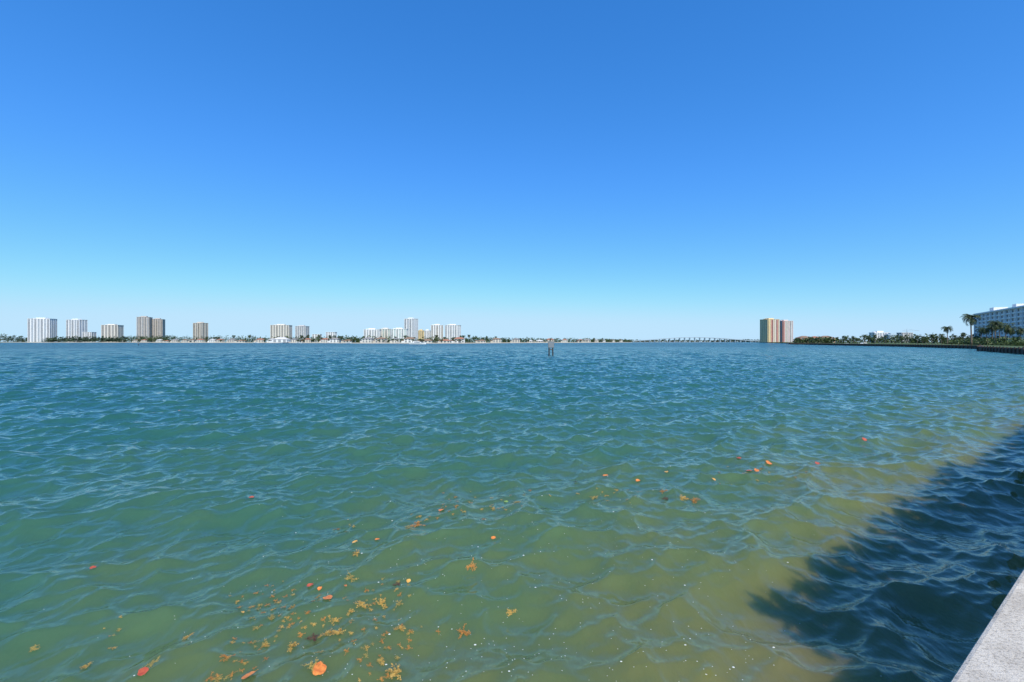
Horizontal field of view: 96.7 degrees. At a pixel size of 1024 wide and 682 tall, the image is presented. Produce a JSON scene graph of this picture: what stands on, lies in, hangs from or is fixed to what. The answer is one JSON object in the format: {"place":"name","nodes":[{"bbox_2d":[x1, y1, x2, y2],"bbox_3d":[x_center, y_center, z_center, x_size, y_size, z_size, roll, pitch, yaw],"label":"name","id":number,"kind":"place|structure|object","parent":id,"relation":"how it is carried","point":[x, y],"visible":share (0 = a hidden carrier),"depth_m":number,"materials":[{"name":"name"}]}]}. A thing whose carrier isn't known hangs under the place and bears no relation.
{"place":"outdoors","nodes":[
{"label":"outdoors","id":0,"kind":"place"},
{"bbox_2d":[66,319,87,341],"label":"apartment tower","id":1,"kind":"structure","parent":0,"point":[77,327],"depth_m":1501.39,"materials":[{"name":"white concrete"}]},
{"bbox_2d":[82,332,96,341],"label":"apartment tower","id":2,"kind":"structure","parent":0,"point":[88,334],"depth_m":1480.60,"materials":[{"name":"white glass"}]},
{"bbox_2d":[101,324,123,341],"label":"apartment tower","id":3,"kind":"structure","parent":0,"point":[112,330],"depth_m":1462.05,"materials":[{"name":"white concrete"}]},
{"bbox_2d":[152,318,164,339],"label":"apartment tower","id":4,"kind":"structure","parent":0,"point":[158,326],"depth_m":1452.99,"materials":[{"name":"beige concrete"}]},
{"bbox_2d":[193,322,207,341],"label":"apartment tower","id":5,"kind":"structure","parent":0,"point":[200,329],"depth_m":1381.98,"materials":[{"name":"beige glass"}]},
{"bbox_2d":[270,324,291,338],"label":"apartment tower","id":6,"kind":"structure","parent":0,"point":[281,330],"depth_m":1350.44,"materials":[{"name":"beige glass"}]},
{"bbox_2d":[295,325,309,341],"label":"apartment tower","id":7,"kind":"structure","parent":0,"point":[302,330],"depth_m":1350.34,"materials":[{"name":"white concrete"}]},
{"bbox_2d":[326,332,336,338],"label":"apartment tower","id":8,"kind":"structure","parent":0,"point":[334,334],"depth_m":1180.40,"materials":[{"name":"white glass"}]},
{"bbox_2d":[102,342,612,342],"bbox_3d":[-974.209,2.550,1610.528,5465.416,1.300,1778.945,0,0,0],"label":"beach","id":9,"kind":"structure","parent":0,"point":[320,342],"depth_m":1085.77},
{"bbox_2d":[363,328,380,338],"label":"apartment tower","id":10,"kind":"structure","parent":0,"point":[371,332],"depth_m":1200.40,"materials":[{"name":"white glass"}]},
{"bbox_2d":[373,337,386,342],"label":"house","id":11,"kind":"structure","parent":0,"point":[381,339],"depth_m":745.01,"materials":[{"name":"beige concrete"}]},
{"bbox_2d":[380,328,390,341],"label":"apartment tower","id":12,"kind":"structure","parent":0,"point":[385,332],"depth_m":1230.46,"materials":[{"name":"white glass"}]},
{"bbox_2d":[390,338,399,342],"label":"house","id":13,"kind":"structure","parent":0,"point":[394,341],"depth_m":747.83,"materials":[{"name":"beige paint"}]},
{"bbox_2d":[391,328,407,338],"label":"apartment tower","id":14,"kind":"structure","parent":0,"point":[400,333],"depth_m":1180.40,"materials":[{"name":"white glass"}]},
{"bbox_2d":[401,337,415,342],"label":"house","id":15,"kind":"structure","parent":0,"point":[407,340],"depth_m":753.41,"materials":[{"name":"white paint"}]},
{"bbox_2d":[404,318,417,339],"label":"apartment tower","id":16,"kind":"structure","parent":0,"point":[411,325],"depth_m":1351.96,"materials":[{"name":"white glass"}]},
{"bbox_2d":[418,329,423,339],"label":"apartment tower","id":17,"kind":"structure","parent":0,"point":[420,333],"depth_m":1250.53,"materials":[{"name":"yellow glass"}]},
{"bbox_2d":[418,339,432,342],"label":"house","id":18,"kind":"structure","parent":0,"point":[428,341],"depth_m":744.35,"materials":[{"name":"beige paint"}]},
{"bbox_2d":[424,329,430,338],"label":"apartment tower","id":19,"kind":"structure","parent":0,"point":[427,333],"depth_m":1300.12,"materials":[{"name":"white glass"}]},
{"bbox_2d":[431,324,442,339],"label":"apartment tower","id":20,"kind":"structure","parent":0,"point":[436,329],"depth_m":1300.68,"materials":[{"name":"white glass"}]},
{"bbox_2d":[445,324,460,339],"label":"apartment tower","id":21,"kind":"structure","parent":0,"point":[452,330],"depth_m":1280.26,"materials":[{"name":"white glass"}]},
{"bbox_2d":[0,342,1023,681],"bbox_3d":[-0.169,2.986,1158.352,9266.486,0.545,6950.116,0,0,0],"label":"water","id":22,"kind":"structure","parent":0,"point":[126,478],"depth_m":8.09,"materials":[{"name":"teal liquid"}]},
{"bbox_2d":[137,667,148,675],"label":"fallen leaf","id":23,"kind":"object","parent":22,"relation":"on","point":[142,671],"visible":1,"depth_m":4.09,"materials":[{"name":"red plant"}]},
{"bbox_2d":[144,656,159,667],"bbox_3d":[-3.356,2.989,4.236,0.148,0.016,0.141,-19,9,-6],"label":"seaweed clump","id":24,"kind":"object","parent":22,"relation":"on","point":[150,665],"visible":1,"depth_m":4.23,"materials":[{"name":"plant"}]},
{"bbox_2d":[219,654,234,661],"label":"seaweed clump","id":25,"kind":"object","parent":22,"relation":"on","point":[224,657],"visible":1,"depth_m":4.26,"materials":[{"name":"plant"}]},
{"bbox_2d":[241,671,255,678],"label":"fallen leaf","id":26,"kind":"object","parent":22,"relation":"on","point":[247,675],"visible":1,"depth_m":4.09,"materials":[{"name":"orange plant"}]},
{"bbox_2d":[287,641,298,651],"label":"seaweed clump","id":27,"kind":"object","parent":22,"relation":"on","point":[290,645],"visible":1,"depth_m":4.56,"materials":[{"name":"plant"}]},
{"bbox_2d":[302,657,319,671],"bbox_3d":[-1.840,2.948,4.156,0.172,0.018,0.165,17,7,-18],"label":"seaweed clump","id":28,"kind":"object","parent":22,"relation":"on","point":[310,666],"visible":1,"depth_m":4.16,"materials":[{"name":"yellow plant"}]},
{"bbox_2d":[304,633,318,640],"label":"seaweed clump","id":29,"kind":"object","parent":22,"relation":"on","point":[314,637],"visible":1,"depth_m":4.70,"materials":[{"name":"plant"}]},
{"bbox_2d":[312,661,326,675],"bbox_3d":[-1.751,2.981,4.157,0.114,0.024,0.156,18,4,2],"label":"fallen leaf","id":30,"kind":"object","parent":22,"relation":"on","point":[318,669],"visible":1,"depth_m":4.14,"materials":[{"name":"orange plant"}]},
{"bbox_2d":[317,628,332,638],"bbox_3d":[-1.943,3.030,4.736,0.161,0.018,0.116,-19,4,10],"label":"seaweed clump","id":31,"kind":"object","parent":22,"relation":"on","point":[325,633],"visible":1,"depth_m":4.72,"materials":[{"name":"plant"}]},
{"bbox_2d":[329,628,345,635],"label":"seaweed clump","id":32,"kind":"object","parent":22,"relation":"on","point":[336,632],"visible":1,"depth_m":4.71,"materials":[{"name":"yellow plant"}]},
{"bbox_2d":[345,570,358,581],"bbox_3d":[-2.031,2.956,5.736,0.188,0.020,0.197,14,14,-39],"label":"seaweed clump","id":33,"kind":"object","parent":22,"relation":"on","point":[350,577],"visible":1,"depth_m":5.72,"materials":[{"name":"plant"}]},
{"bbox_2d":[353,600,371,608],"bbox_3d":[-1.714,3.007,5.215,0.178,0.025,0.180,15,2,41],"label":"seaweed clump","id":34,"kind":"object","parent":22,"relation":"on","point":[362,605],"visible":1,"depth_m":5.21,"materials":[{"name":"yellow plant"}]},
{"bbox_2d":[375,597,387,608],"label":"seaweed clump","id":35,"kind":"object","parent":22,"relation":"on","point":[382,602],"visible":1,"depth_m":5.29,"materials":[{"name":"yellow plant"}]},
{"bbox_2d":[385,663,401,679],"bbox_3d":[-1.091,3.035,4.180,0.151,0.034,0.220,0,0,-14],"label":"seaweed clump","id":36,"kind":"object","parent":22,"relation":"on","point":[396,671],"visible":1,"depth_m":4.18,"materials":[{"name":"yellow plant"}]},
{"bbox_2d":[409,340,425,343],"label":"motor boat","id":37,"kind":"object","parent":22,"relation":"on","point":[416,342],"visible":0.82,"depth_m":518.14,"materials":[{"name":"white plastic"}]},
{"bbox_2d":[456,623,470,637],"bbox_3d":[-0.508,3.049,4.797,0.188,0.022,0.229,-5,6,26],"label":"seaweed clump","id":38,"kind":"object","parent":22,"relation":"on","point":[464,632],"visible":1,"depth_m":4.78,"materials":[{"name":"orange plant"}]},
{"bbox_2d":[466,557,476,570],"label":"seaweed clump","id":39,"kind":"object","parent":22,"relation":"on","point":[471,565],"visible":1,"depth_m":6.01,"materials":[{"name":"orange plant"}]},
{"bbox_2d":[506,609,515,615],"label":"seaweed clump","id":40,"kind":"object","parent":22,"relation":"on","point":[509,611],"visible":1,"depth_m":5.17,"materials":[{"name":"yellow plant"}]},
{"bbox_2d":[129,477,970,679],"bbox_3d":[0.705,3.000,7.337,18.777,0.335,6.724,0,0,0],"label":"foam","id":41,"kind":"object","parent":22,"relation":"on","point":[535,587],"visible":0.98,"depth_m":4.72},
{"bbox_2d":[548,341,553,354],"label":"channel marker","id":42,"kind":"object","parent":22,"relation":"in","point":[550,344],"visible":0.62,"depth_m":98.23,"materials":[{"name":"paint"}]},
{"bbox_2d":[632,337,759,341],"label":"road bridge","id":43,"kind":"structure","parent":22,"relation":"in","point":[699,339],"depth_m":1715.00,"materials":[{"name":"grey concrete"}]},
{"bbox_2d":[0,0,1023,341],"label":"sky","id":44,"kind":"structure","parent":0,"point":[574,169],"materials":[{"name":"blue"}]},
{"bbox_2d":[785,342,1023,347],"bbox_3d":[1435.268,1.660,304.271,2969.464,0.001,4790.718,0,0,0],"label":"ground","id":45,"kind":"structure","parent":0,"point":[930,343],"depth_m":384.25,"materials":[{"name":"green plant"}]},
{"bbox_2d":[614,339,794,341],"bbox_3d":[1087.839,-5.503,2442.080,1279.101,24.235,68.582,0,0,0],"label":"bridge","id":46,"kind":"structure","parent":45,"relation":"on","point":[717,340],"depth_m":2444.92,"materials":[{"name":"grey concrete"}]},
{"bbox_2d":[760,318,779,341],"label":"apartment tower","id":47,"kind":"structure","parent":45,"relation":"on","point":[769,329],"depth_m":1301.99,"materials":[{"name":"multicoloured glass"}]},
{"bbox_2d":[780,320,792,341],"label":"apartment tower","id":48,"kind":"structure","parent":45,"relation":"on","point":[786,330],"depth_m":1340.21,"materials":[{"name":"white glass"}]},
{"bbox_2d":[869,331,889,341],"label":"office building","id":49,"kind":"structure","parent":45,"relation":"on","point":[880,333],"depth_m":950.40,"materials":[{"name":"white glass"}]},
{"bbox_2d":[884,333,899,341],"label":"office building","id":50,"kind":"structure","parent":45,"relation":"on","point":[890,334],"depth_m":933.60,"materials":[{"name":"blue glass"}]},
{"bbox_2d":[793,332,998,342],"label":"park trees","id":51,"kind":"object","parent":45,"relation":"on","point":[840,340],"visible":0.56,"depth_m":459.78,"materials":[{"name":"green plant"}]},
{"bbox_2d":[897,333,912,340],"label":"office building","id":52,"kind":"structure","parent":45,"relation":"on","point":[904,334],"depth_m":960.10,"materials":[{"name":"grey glass"}]},
{"bbox_2d":[789,342,1023,353],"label":"bulkhead","id":53,"kind":"object","parent":45,"relation":"on","point":[1018,350],"visible":0.57,"depth_m":204.66,"materials":[{"name":"grey concrete"}]},
{"bbox_2d":[940,326,952,343],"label":"palm tree","id":54,"kind":"object","parent":45,"relation":"on","point":[946,329],"visible":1,"depth_m":289.85,"materials":[{"name":"green plant"}]},
{"bbox_2d":[961,314,981,344],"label":"palm tree","id":55,"kind":"object","parent":45,"relation":"on","point":[972,320],"visible":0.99,"depth_m":229.95,"materials":[{"name":"green plant"}]},
{"bbox_2d":[976,326,986,335],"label":"palm tree","id":56,"kind":"object","parent":45,"relation":"on","point":[980,328],"visible":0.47,"depth_m":244.83,"materials":[{"name":"green plant"}]},
{"bbox_2d":[942,336,1023,345],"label":"shore hedge","id":57,"kind":"object","parent":45,"relation":"on","point":[1012,341],"visible":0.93,"depth_m":210.74,"materials":[{"name":"green plant"}]},
{"bbox_2d":[979,328,990,343],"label":"palm tree","id":58,"kind":"object","parent":45,"relation":"on","point":[983,330],"visible":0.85,"depth_m":214.95,"materials":[{"name":"green plant"}]},
{"bbox_2d":[951,569,1023,681],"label":"seawall","id":59,"kind":"object","parent":45,"relation":"on","point":[996,654],"visible":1,"depth_m":2.37,"materials":[{"name":"concrete"}]},
{"bbox_2d":[986,326,999,344],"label":"palm tree","id":60,"kind":"object","parent":45,"relation":"on","point":[992,331],"visible":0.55,"depth_m":211.77,"materials":[{"name":"green plant"}]},
{"bbox_2d":[987,321,1003,340],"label":"palm tree","id":61,"kind":"object","parent":45,"relation":"on","point":[994,324],"visible":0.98,"depth_m":204.96,"materials":[{"name":"green plant"}]},
{"bbox_2d":[974,304,1023,339],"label":"condominium","id":62,"kind":"structure","parent":45,"relation":"on","point":[1014,313],"depth_m":334.09,"materials":[{"name":"white paint"}]},
{"bbox_2d":[975,313,993,337],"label":"window","id":63,"kind":"structure","parent":62,"relation":"in","point":[988,313],"depth_m":369.11,"materials":[{"name":"blue glass"}]},
{"bbox_2d":[1000,323,1014,338],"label":"palm tree","id":64,"kind":"object","parent":45,"relation":"on","point":[1007,328],"visible":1,"depth_m":199.35,"materials":[{"name":"green plant"}]},
{"bbox_2d":[1005,327,1016,337],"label":"palm tree","id":65,"kind":"object","parent":45,"relation":"on","point":[1013,332],"visible":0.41,"depth_m":206.57,"materials":[{"name":"green plant"}]},
{"bbox_2d":[1015,327,1023,339],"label":"palm tree","id":66,"kind":"object","parent":45,"relation":"on","point":[1020,330],"visible":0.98,"depth_m":184.06,"materials":[{"name":"green plant"}]},
{"label":"far ground","id":67,"kind":"structure","parent":0,"visible":0},
{"bbox_2d":[27,318,56,341],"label":"apartment tower","id":68,"kind":"structure","parent":67,"relation":"on","point":[39,329],"depth_m":1480.85,"materials":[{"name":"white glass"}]},
{"bbox_2d":[0,334,128,341],"bbox_3d":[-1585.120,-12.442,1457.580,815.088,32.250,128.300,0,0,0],"label":"mangrove trees","id":69,"kind":"object","parent":67,"relation":"on","point":[80,338],"visible":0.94,"depth_m":1456.11,"materials":[{"name":"green plant"}]},
{"bbox_2d":[136,316,152,341],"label":"apartment tower","id":70,"kind":"structure","parent":67,"relation":"on","point":[143,325],"depth_m":1422.34,"materials":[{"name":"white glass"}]},
{"bbox_2d":[254,338,264,341],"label":"house","id":71,"kind":"structure","parent":67,"relation":"on","point":[259,340],"depth_m":1025.46,"materials":[{"name":"beige concrete"}]},
{"bbox_2d":[269,337,290,341],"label":"clubhouse","id":72,"kind":"structure","parent":67,"relation":"on","point":[281,339],"depth_m":932.00,"materials":[{"name":"white paint"}]},
{"bbox_2d":[327,338,340,342],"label":"house","id":73,"kind":"structure","parent":67,"relation":"on","point":[335,340],"depth_m":858.25,"materials":[{"name":"white paint"}]},
{"bbox_2d":[341,339,352,342],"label":"house","id":74,"kind":"structure","parent":67,"relation":"on","point":[343,341],"depth_m":824.55,"materials":[{"name":"beige concrete"}]},
{"bbox_2d":[360,337,373,342],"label":"house","id":75,"kind":"structure","parent":67,"relation":"on","point":[367,340],"depth_m":746.31,"materials":[{"name":"beige paint"}]},
{"bbox_2d":[128,335,632,342],"bbox_3d":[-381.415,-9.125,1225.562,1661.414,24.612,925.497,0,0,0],"label":"shore trees","id":76,"kind":"object","parent":67,"relation":"on","point":[353,338],"visible":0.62,"depth_m":1057.91,"materials":[{"name":"green plant"}]},
{"bbox_2d":[437,339,450,342],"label":"house","id":77,"kind":"structure","parent":67,"relation":"on","point":[445,341],"depth_m":754.88,"materials":[{"name":"beige paint"}]},
{"bbox_2d":[451,337,464,342],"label":"house","id":78,"kind":"structure","parent":67,"relation":"on","point":[461,338],"depth_m":743.12,"materials":[{"name":"white paint"}]},
{"bbox_2d":[475,339,485,342],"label":"house","id":79,"kind":"structure","parent":67,"relation":"on","point":[480,341],"depth_m":819.08,"materials":[{"name":"beige concrete"}]},
{"bbox_2d":[490,338,500,342],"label":"house","id":80,"kind":"structure","parent":67,"relation":"on","point":[495,340],"depth_m":881.45,"materials":[{"name":"beige concrete"}]},
{"bbox_2d":[510,338,519,341],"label":"house","id":81,"kind":"structure","parent":67,"relation":"on","point":[515,340],"depth_m":953.93,"materials":[{"name":"beige concrete"}]}
]}

